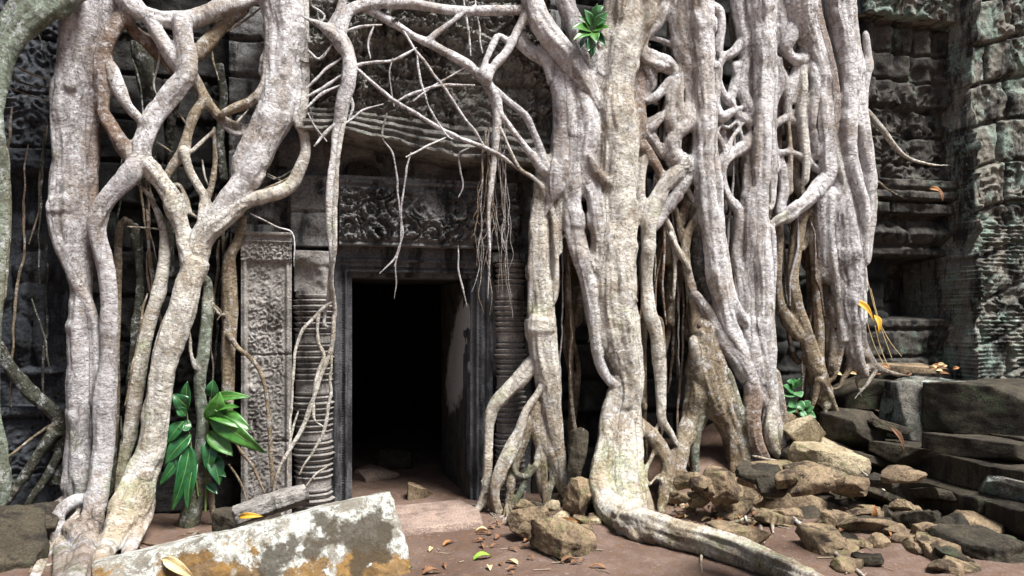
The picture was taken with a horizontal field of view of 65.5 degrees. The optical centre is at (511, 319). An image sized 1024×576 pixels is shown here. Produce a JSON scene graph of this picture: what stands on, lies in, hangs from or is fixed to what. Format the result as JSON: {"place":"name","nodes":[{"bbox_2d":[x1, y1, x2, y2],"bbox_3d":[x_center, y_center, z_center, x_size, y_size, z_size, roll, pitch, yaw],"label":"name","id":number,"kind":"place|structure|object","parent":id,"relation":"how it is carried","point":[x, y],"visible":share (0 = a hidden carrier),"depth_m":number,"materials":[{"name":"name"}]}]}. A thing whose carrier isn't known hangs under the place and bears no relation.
{"place":"outdoors","nodes":[
{"label":"outdoors","id":0,"kind":"place"},
{"bbox_2d":[0,405,1023,575],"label":"ground","id":1,"kind":"structure","parent":0,"point":[619,555],"depth_m":5.75,"materials":[{"name":"red soil"}]},
{"bbox_2d":[0,512,49,572],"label":"rock","id":2,"kind":"object","parent":1,"relation":"on","point":[24,542],"visible":0.84,"depth_m":5.24,"materials":[{"name":"stone"}]},
{"bbox_2d":[0,501,59,537],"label":"rock","id":3,"kind":"object","parent":1,"relation":"on","point":[46,509],"visible":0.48,"depth_m":5.61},
{"bbox_2d":[0,0,85,505],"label":"fig tree","id":4,"kind":"object","parent":1,"relation":"on","point":[23,23],"visible":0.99,"depth_m":5.57,"materials":[{"name":"grey plant"}]},
{"bbox_2d":[0,0,273,516],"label":"temple wall","id":5,"kind":"structure","parent":1,"relation":"on","point":[237,51],"depth_m":6.43,"materials":[{"name":"stone"}]},
{"bbox_2d":[0,0,310,575],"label":"fig tree","id":6,"kind":"object","parent":1,"relation":"on","point":[82,471],"visible":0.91,"depth_m":5.99,"materials":[{"name":"grey plant"}]},
{"bbox_2d":[160,380,265,511],"bbox_3d":[-2.272,0.971,6.088,0.800,1.026,0.176,0,0,-7],"label":"leafy plant","id":7,"kind":"object","parent":1,"relation":"on","point":[228,425],"visible":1,"depth_m":6.08,"materials":[{"name":"green plant"}]},
{"bbox_2d":[211,507,281,531],"bbox_3d":[-1.879,1.484,5.701,0.529,0.320,0.387,6,3,-27],"label":"rock","id":8,"kind":"object","parent":1,"relation":"on","point":[222,518],"visible":0.15,"depth_m":5.55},
{"bbox_2d":[91,491,409,575],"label":"fallen block","id":9,"kind":"object","parent":1,"relation":"on","point":[361,536],"depth_m":4.79,"materials":[{"name":"white stone"}]},
{"bbox_2d":[162,556,192,575],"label":"dry leaf","id":10,"kind":"object","parent":9,"relation":"on","point":[176,565],"visible":1,"depth_m":4.45,"materials":[{"name":"plant"}]},
{"bbox_2d":[232,484,309,525],"bbox_3d":[-1.635,1.252,5.406,0.515,0.138,0.196,-10,10,-23],"label":"stone fragment","id":11,"kind":"object","parent":1,"relation":"on","point":[278,501],"visible":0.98,"depth_m":5.36,"materials":[{"name":"grey stone"}]},
{"bbox_2d":[238,512,262,518],"bbox_3d":[-1.715,1.279,5.210,0.162,0.041,0.044,0,0,-4],"label":"dry leaf","id":12,"kind":"object","parent":11,"relation":"on","point":[246,515],"visible":1,"depth_m":5.21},
{"bbox_2d":[352,464,398,481],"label":"flat stone","id":13,"kind":"object","parent":1,"relation":"on","point":[368,473],"visible":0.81,"depth_m":8.04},
{"bbox_2d":[377,448,412,469],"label":"stone block","id":14,"kind":"structure","parent":1,"relation":"on","point":[391,459],"depth_m":8.50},
{"bbox_2d":[234,0,560,514],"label":"temple gateway","id":15,"kind":"object","parent":1,"relation":"on","point":[426,343],"visible":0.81,"depth_m":6.75,"materials":[{"name":"black stone"}]},
{"bbox_2d":[407,482,433,499],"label":"flat stone","id":16,"kind":"object","parent":1,"relation":"on","point":[415,491],"visible":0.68,"depth_m":7.15,"materials":[{"name":"brown stone"}]},
{"bbox_2d":[421,566,442,574],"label":"dry leaf","id":17,"kind":"object","parent":1,"relation":"on","point":[427,569],"visible":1,"depth_m":4.95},
{"bbox_2d":[395,499,482,535],"bbox_3d":[-0.840,1.597,6.286,1.268,0.104,0.812,0,0,-25],"label":"flat stone","id":18,"kind":"object","parent":1,"relation":"on","point":[436,516],"visible":0.39,"depth_m":6.24,"materials":[{"name":"stone"}]},
{"bbox_2d":[473,551,491,560],"bbox_3d":[-0.194,1.577,5.324,0.150,0.048,0.058,0,0,-28],"label":"dry leaf","id":19,"kind":"object","parent":1,"relation":"on","point":[478,554],"visible":1,"depth_m":5.33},
{"bbox_2d":[516,499,534,508],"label":"pebble","id":20,"kind":"object","parent":1,"relation":"on","point":[522,503],"visible":0.51,"depth_m":6.69,"materials":[{"name":"brown stone"}]},
{"bbox_2d":[507,505,549,540],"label":"rock","id":21,"kind":"object","parent":1,"relation":"on","point":[519,522],"visible":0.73,"depth_m":5.75,"materials":[{"name":"brown stone"}]},
{"bbox_2d":[545,500,559,510],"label":"pebble","id":22,"kind":"object","parent":1,"relation":"on","point":[552,505],"visible":0.68,"depth_m":6.66,"materials":[{"name":"stone"}]},
{"bbox_2d":[552,510,569,517],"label":"pebble","id":23,"kind":"object","parent":1,"relation":"on","point":[562,513],"visible":0.62,"depth_m":6.40,"materials":[{"name":"stone"}]},
{"bbox_2d":[529,517,596,559],"bbox_3d":[0.358,1.501,5.520,0.380,0.252,0.358,15,-3,-38],"label":"rock","id":24,"kind":"object","parent":1,"relation":"on","point":[559,537],"visible":0.98,"depth_m":5.41,"materials":[{"name":"brown stone"}]},
{"bbox_2d":[562,476,591,516],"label":"rock","id":25,"kind":"object","parent":1,"relation":"on","point":[577,499],"visible":0.82,"depth_m":6.40,"materials":[{"name":"brown stone"}]},
{"bbox_2d":[567,427,588,484],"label":"rock","id":26,"kind":"object","parent":1,"relation":"on","point":[578,447],"visible":0.84,"depth_m":6.72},
{"bbox_2d":[572,514,591,525],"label":"pebble","id":27,"kind":"object","parent":1,"relation":"on","point":[581,519],"visible":0.58,"depth_m":6.14,"materials":[{"name":"brown stone"}]},
{"bbox_2d":[591,518,601,524],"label":"pebble","id":28,"kind":"object","parent":1,"relation":"on","point":[597,521],"visible":0.73,"depth_m":6.19,"materials":[{"name":"stone"}]},
{"bbox_2d":[273,0,950,575],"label":"fig tree","id":29,"kind":"object","parent":1,"relation":"on","point":[609,146],"visible":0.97,"depth_m":6.98,"materials":[{"name":"grey plant"}]},
{"bbox_2d":[571,4,610,58],"bbox_3d":[0.635,-2.408,6.587,0.349,0.440,0.159,0,0,-16],"label":"leafy plant","id":30,"kind":"object","parent":29,"relation":"attached to","point":[595,19],"visible":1,"depth_m":6.61,"materials":[{"name":"green plant"}]},
{"bbox_2d":[859,300,873,321],"bbox_3d":[3.307,-0.084,7.470,0.199,0.214,0.070,0,0,0],"label":"dry leaf","id":31,"kind":"object","parent":29,"relation":"hanging from","point":[864,305],"visible":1,"depth_m":7.47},
{"bbox_2d":[874,315,881,333],"bbox_3d":[3.454,0.041,7.530,0.068,0.181,0.066,0,0,-16],"label":"dry leaf","id":32,"kind":"object","parent":29,"relation":"hanging from","point":[878,319],"visible":1,"depth_m":7.52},
{"bbox_2d":[868,283,891,358],"bbox_3d":[3.506,-0.018,7.601,0.294,0.776,0.008,0,0,-16],"label":"straw stalk","id":33,"kind":"object","parent":29,"relation":"hanging from","point":[876,314],"visible":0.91,"depth_m":7.60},
{"bbox_2d":[669,492,692,503],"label":"pebble","id":34,"kind":"object","parent":1,"relation":"on","point":[682,498],"visible":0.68,"depth_m":6.25,"materials":[{"name":"brown stone"}]},
{"bbox_2d":[673,472,699,489],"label":"pebble","id":35,"kind":"object","parent":1,"relation":"on","point":[681,481],"visible":0.7,"depth_m":5.73,"materials":[{"name":"brown stone"}]},
{"bbox_2d":[688,497,709,507],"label":"pebble","id":36,"kind":"object","parent":1,"relation":"on","point":[698,502],"visible":0.48,"depth_m":6.32,"materials":[{"name":"stone"}]},
{"bbox_2d":[689,475,711,491],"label":"pebble","id":37,"kind":"object","parent":1,"relation":"on","point":[699,483],"visible":0.96,"depth_m":5.64,"materials":[{"name":"brown stone"}]},
{"bbox_2d":[694,484,714,497],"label":"pebble","id":38,"kind":"object","parent":1,"relation":"on","point":[701,494],"visible":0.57,"depth_m":5.86,"materials":[{"name":"brown stone"}]},
{"bbox_2d":[703,465,743,505],"bbox_3d":[1.629,1.312,6.273,0.332,0.297,0.384,23,-2,43],"label":"rock","id":39,"kind":"object","parent":1,"relation":"on","point":[728,489],"visible":0.73,"depth_m":6.15,"materials":[{"name":"brown stone"}]},
{"bbox_2d":[715,511,734,520],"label":"pebble","id":40,"kind":"object","parent":1,"relation":"on","point":[726,516],"visible":0.7,"depth_m":6.28,"materials":[{"name":"brown stone"}]},
{"bbox_2d":[705,520,771,543],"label":"rock","id":41,"kind":"object","parent":1,"relation":"on","point":[757,535],"visible":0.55,"depth_m":5.53,"materials":[{"name":"brown stone"}]},
{"bbox_2d":[721,486,762,518],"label":"rock","id":42,"kind":"object","parent":1,"relation":"on","point":[751,498],"visible":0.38,"depth_m":6.41,"materials":[{"name":"brown stone"}]},
{"bbox_2d":[737,478,756,488],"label":"pebble","id":43,"kind":"object","parent":1,"relation":"on","point":[745,483],"visible":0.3,"depth_m":5.05,"materials":[{"name":"brown stone"}]},
{"bbox_2d":[751,463,787,497],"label":"rock","id":44,"kind":"object","parent":1,"relation":"on","point":[765,486],"visible":0.68,"depth_m":4.72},
{"bbox_2d":[735,460,772,484],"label":"rock","id":45,"kind":"object","parent":44,"relation":"on","point":[745,471],"visible":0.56,"depth_m":4.80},
{"bbox_2d":[782,460,835,496],"bbox_3d":[1.732,0.912,4.660,0.265,0.134,0.390,-12,6,14],"label":"rock","id":46,"kind":"object","parent":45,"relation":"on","point":[819,478],"visible":0.88,"depth_m":4.52,"materials":[{"name":"brown stone"}]},
{"bbox_2d":[774,469,798,488],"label":"pebble","id":47,"kind":"object","parent":46,"relation":"on","point":[785,478],"visible":1,"depth_m":4.55,"materials":[{"name":"brown stone"}]},
{"bbox_2d":[832,472,845,484],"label":"rock","id":48,"kind":"object","parent":46,"relation":"on","point":[839,479],"visible":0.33,"depth_m":4.59,"materials":[{"name":"brown stone"}]},
{"bbox_2d":[532,0,1023,493],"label":"temple wall","id":49,"kind":"structure","parent":1,"relation":"on","point":[946,275],"depth_m":8.63,"materials":[{"name":"stone"}]},
{"bbox_2d":[845,363,938,373],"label":"stone block","id":50,"kind":"structure","parent":49,"relation":"attached to","point":[916,368],"depth_m":8.29,"materials":[{"name":"brown stone"}]},
{"bbox_2d":[754,508,802,525],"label":"rock","id":51,"kind":"object","parent":1,"relation":"on","point":[765,516],"visible":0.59,"depth_m":6.21,"materials":[{"name":"brown stone"}]},
{"bbox_2d":[776,439,792,459],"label":"rock","id":52,"kind":"object","parent":1,"relation":"on","point":[784,452],"visible":0.15,"depth_m":7.25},
{"bbox_2d":[771,507,803,517],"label":"rock","id":53,"kind":"object","parent":1,"relation":"on","point":[795,512],"visible":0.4,"depth_m":6.32,"materials":[{"name":"brown stone"}]},
{"bbox_2d":[750,460,840,497],"bbox_3d":[2.549,1.456,6.970,1.045,0.319,0.416,25,0,-12],"label":"rock","id":54,"kind":"object","parent":1,"relation":"on","point":[780,463],"visible":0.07,"depth_m":6.91,"materials":[{"name":"brown stone"}]},
{"bbox_2d":[787,441,870,476],"bbox_3d":[2.830,1.261,7.102,0.642,0.306,0.507,9,2,-21],"label":"rock","id":55,"kind":"object","parent":54,"relation":"on","point":[842,460],"visible":0.62,"depth_m":6.95,"materials":[{"name":"stone"}]},
{"bbox_2d":[754,493,840,510],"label":"rock","id":56,"kind":"object","parent":1,"relation":"on","point":[787,500],"visible":0.16,"depth_m":6.51,"materials":[{"name":"brown stone"}]},
{"bbox_2d":[831,489,867,497],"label":"rock","id":57,"kind":"object","parent":56,"relation":"on","point":[848,494],"visible":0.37,"depth_m":6.41,"materials":[{"name":"brown stone"}]},
{"bbox_2d":[783,415,825,441],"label":"rock","id":58,"kind":"object","parent":1,"relation":"on","point":[807,428],"visible":0.78,"depth_m":7.24,"materials":[{"name":"stone"}]},
{"bbox_2d":[783,378,815,417],"bbox_3d":[2.657,0.754,7.388,0.358,0.436,0.102,0,0,-16],"label":"sapling","id":59,"kind":"object","parent":58,"relation":"on","point":[794,405],"visible":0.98,"depth_m":7.39,"materials":[{"name":"green plant"}]},
{"bbox_2d":[797,396,821,421],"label":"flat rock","id":60,"kind":"object","parent":1,"relation":"on","point":[817,409],"visible":0.18,"depth_m":7.62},
{"bbox_2d":[799,505,820,518],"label":"rock","id":61,"kind":"object","parent":1,"relation":"on","point":[812,512],"visible":0.57,"depth_m":6.39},
{"bbox_2d":[795,522,849,556],"bbox_3d":[2.203,1.579,5.587,0.302,0.142,0.439,15,20,-10],"label":"rock","id":62,"kind":"object","parent":1,"relation":"on","point":[814,537],"visible":0.61,"depth_m":5.58,"materials":[{"name":"brown stone"}]},
{"bbox_2d":[814,493,838,502],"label":"rock","id":63,"kind":"object","parent":1,"relation":"on","point":[829,497],"visible":0.32,"depth_m":6.67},
{"bbox_2d":[824,542,843,549],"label":"rock","id":64,"kind":"object","parent":1,"relation":"on","point":[836,545],"visible":0.48,"depth_m":5.45,"materials":[{"name":"brown stone"}]},
{"bbox_2d":[817,509,851,527],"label":"rock","id":65,"kind":"object","parent":1,"relation":"on","point":[830,517],"visible":0.36,"depth_m":6.17,"materials":[{"name":"brown stone"}]},
{"bbox_2d":[819,437,851,449],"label":"flat rock","id":66,"kind":"object","parent":1,"relation":"on","point":[826,440],"visible":0.24,"depth_m":7.33,"materials":[{"name":"stone"}]},
{"bbox_2d":[834,497,854,506],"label":"rock","id":67,"kind":"object","parent":1,"relation":"on","point":[843,501],"visible":0.58,"depth_m":6.66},
{"bbox_2d":[830,555,863,573],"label":"pebble","id":68,"kind":"object","parent":1,"relation":"on","point":[844,564],"visible":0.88,"depth_m":5.06,"materials":[{"name":"brown stone"}]},
{"bbox_2d":[841,532,858,539],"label":"rock","id":69,"kind":"object","parent":1,"relation":"on","point":[848,535],"visible":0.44,"depth_m":5.70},
{"bbox_2d":[843,537,858,552],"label":"rock","id":70,"kind":"object","parent":1,"relation":"on","point":[852,546],"visible":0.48,"depth_m":5.53,"materials":[{"name":"brown stone"}]},
{"bbox_2d":[835,475,869,491],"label":"rock","id":71,"kind":"object","parent":1,"relation":"on","point":[852,483],"visible":0.64,"depth_m":5.34,"materials":[{"name":"brown stone"}]},
{"bbox_2d":[847,538,865,547],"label":"rock","id":72,"kind":"object","parent":1,"relation":"on","point":[860,543],"visible":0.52,"depth_m":5.58,"materials":[{"name":"brown stone"}]},
{"bbox_2d":[847,504,867,509],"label":"rock","id":73,"kind":"object","parent":1,"relation":"on","point":[856,505],"visible":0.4,"depth_m":6.42,"materials":[{"name":"brown stone"}]},
{"bbox_2d":[840,495,875,504],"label":"rock","id":74,"kind":"object","parent":1,"relation":"on","point":[868,501],"visible":0.07,"depth_m":6.74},
{"bbox_2d":[848,499,867,504],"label":"rock","id":75,"kind":"object","parent":1,"relation":"on","point":[852,502],"visible":0.36,"depth_m":6.63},
{"bbox_2d":[836,517,888,531],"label":"rock","id":76,"kind":"object","parent":1,"relation":"on","point":[852,524],"visible":0.79,"depth_m":5.90,"materials":[{"name":"brown stone"}]},
{"bbox_2d":[844,507,883,516],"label":"rock","id":77,"kind":"object","parent":1,"relation":"on","point":[856,511],"visible":0.46,"depth_m":6.28,"materials":[{"name":"brown stone"}]},
{"bbox_2d":[850,552,883,566],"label":"pebble","id":78,"kind":"object","parent":1,"relation":"on","point":[872,560],"visible":0.73,"depth_m":5.15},
{"bbox_2d":[850,515,892,532],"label":"rock","id":79,"kind":"object","parent":1,"relation":"on","point":[868,516],"visible":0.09,"depth_m":6.15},
{"bbox_2d":[867,532,890,547],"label":"rock","id":80,"kind":"object","parent":1,"relation":"on","point":[878,540],"visible":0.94,"depth_m":5.62,"materials":[{"name":"brown stone"}]},
{"bbox_2d":[865,472,899,489],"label":"rock","id":81,"kind":"object","parent":1,"relation":"on","point":[874,479],"visible":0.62,"depth_m":5.59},
{"bbox_2d":[865,486,904,504],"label":"flat rock","id":82,"kind":"object","parent":1,"relation":"on","point":[880,496],"visible":0.52,"depth_m":6.51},
{"bbox_2d":[880,505,893,517],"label":"rock","id":83,"kind":"object","parent":1,"relation":"on","point":[887,511],"visible":0.38,"depth_m":6.31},
{"bbox_2d":[877,519,909,534],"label":"rock","id":84,"kind":"object","parent":1,"relation":"on","point":[894,527],"visible":0.41,"depth_m":5.88,"materials":[{"name":"brown stone"}]},
{"bbox_2d":[888,498,916,510],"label":"flat rock","id":85,"kind":"object","parent":1,"relation":"on","point":[900,504],"visible":0.55,"depth_m":6.27,"materials":[{"name":"brown stone"}]},
{"bbox_2d":[891,533,914,542],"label":"rock","id":86,"kind":"object","parent":1,"relation":"on","point":[897,537],"visible":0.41,"depth_m":5.69,"materials":[{"name":"brown stone"}]},
{"bbox_2d":[880,465,926,483],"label":"rock","id":87,"kind":"object","parent":1,"relation":"on","point":[890,474],"visible":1,"depth_m":5.03,"materials":[{"name":"brown stone"}]},
{"bbox_2d":[902,537,923,555],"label":"rock","id":88,"kind":"object","parent":1,"relation":"on","point":[910,544],"visible":0.53,"depth_m":5.46,"materials":[{"name":"brown stone"}]},
{"bbox_2d":[892,509,940,528],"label":"rock","id":89,"kind":"object","parent":1,"relation":"on","point":[908,519],"visible":0.4,"depth_m":6.00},
{"bbox_2d":[910,522,936,533],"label":"rock","id":90,"kind":"object","parent":1,"relation":"on","point":[921,527],"visible":0.18,"depth_m":5.84,"materials":[{"name":"brown stone"}]},
{"bbox_2d":[914,531,941,559],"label":"rock","id":91,"kind":"object","parent":1,"relation":"on","point":[923,540],"visible":0.4,"depth_m":5.41,"materials":[{"name":"brown stone"}]},
{"bbox_2d":[899,537,962,553],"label":"rock","id":92,"kind":"object","parent":1,"relation":"on","point":[937,542],"visible":0.27,"depth_m":5.37,"materials":[{"name":"brown stone"}]},
{"bbox_2d":[865,378,1023,539],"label":"stone platform","id":93,"kind":"structure","parent":1,"relation":"on","point":[962,479],"depth_m":6.41,"materials":[{"name":"grey stone"}]},
{"bbox_2d":[818,407,886,447],"bbox_3d":[3.175,1.012,7.514,0.466,0.347,0.500,7,-1,-33],"label":"stone block","id":94,"kind":"object","parent":93,"relation":"on","point":[850,427],"depth_m":7.37,"materials":[{"name":"stone"}]},
{"bbox_2d":[832,376,892,409],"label":"stone block","id":95,"kind":"structure","parent":94,"relation":"on","point":[846,393],"depth_m":7.76,"materials":[{"name":"stone"}]},
{"bbox_2d":[849,449,895,466],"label":"flat rock","id":96,"kind":"object","parent":93,"relation":"on","point":[876,461],"visible":0.42,"depth_m":7.10,"materials":[{"name":"grey stone"}]},
{"bbox_2d":[868,441,928,468],"bbox_3d":[3.550,1.223,7.155,0.557,0.214,0.507,10,-4,-44],"label":"stone block","id":97,"kind":"object","parent":93,"relation":"on","point":[909,455],"depth_m":6.98,"materials":[{"name":"grey stone"}]},
{"bbox_2d":[867,418,913,435],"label":"flat rock","id":98,"kind":"object","parent":97,"relation":"on","point":[881,425],"visible":0.83,"depth_m":7.28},
{"bbox_2d":[891,427,903,449],"bbox_3d":[3.355,1.047,6.918,0.112,0.226,0.057,0,0,7],"label":"dry leaf","id":99,"kind":"object","parent":97,"relation":"on","point":[898,434],"visible":1,"depth_m":6.92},
{"bbox_2d":[878,376,965,441],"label":"stone block","id":100,"kind":"structure","parent":93,"relation":"on","point":[901,402],"depth_m":7.56,"materials":[{"name":"stone"}]},
{"bbox_2d":[910,487,956,500],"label":"flat rock","id":101,"kind":"object","parent":93,"relation":"on","point":[934,493],"visible":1,"depth_m":6.36,"materials":[{"name":"grey stone"}]},
{"bbox_2d":[921,380,1023,435],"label":"stone block","id":102,"kind":"structure","parent":93,"relation":"on","point":[980,407],"depth_m":7.18,"materials":[{"name":"stone"}]},
{"bbox_2d":[921,432,1023,462],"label":"stone block","id":103,"kind":"structure","parent":93,"relation":"on","point":[977,446],"depth_m":6.58,"materials":[{"name":"grey stone"}]},
{"bbox_2d":[978,475,1023,501],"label":"stone block","id":104,"kind":"object","parent":93,"relation":"on","point":[1005,487],"depth_m":6.05,"materials":[{"name":"stone"}]},
{"bbox_2d":[928,559,964,572],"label":"rock","id":105,"kind":"object","parent":1,"relation":"on","point":[940,565],"visible":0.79,"depth_m":5.03,"materials":[{"name":"brown stone"}]},
{"bbox_2d":[933,545,969,561],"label":"rock","id":106,"kind":"object","parent":1,"relation":"on","point":[942,551],"visible":0.56,"depth_m":5.20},
{"bbox_2d":[933,512,969,524],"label":"rock","id":107,"kind":"object","parent":1,"relation":"on","point":[956,518],"visible":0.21,"depth_m":5.85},
{"bbox_2d":[943,567,964,575],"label":"rock","id":108,"kind":"object","parent":1,"relation":"on","point":[957,572],"visible":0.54,"depth_m":4.99,"materials":[{"name":"brown stone"}]},
{"bbox_2d":[942,555,981,572],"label":"rock","id":109,"kind":"object","parent":1,"relation":"on","point":[971,567],"visible":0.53,"depth_m":5.07,"materials":[{"name":"brown stone"}]},
{"bbox_2d":[928,523,1023,562],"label":"rock","id":110,"kind":"object","parent":1,"relation":"on","point":[978,542],"visible":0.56,"depth_m":5.35,"materials":[{"name":"stone"}]},
{"bbox_2d":[949,510,1004,533],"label":"rock","id":111,"kind":"object","parent":1,"relation":"on","point":[973,518],"visible":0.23,"depth_m":5.95,"materials":[{"name":"brown stone"}]},
{"bbox_2d":[985,553,1023,563],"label":"rock","id":112,"kind":"object","parent":1,"relation":"on","point":[1015,558],"visible":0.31,"depth_m":5.24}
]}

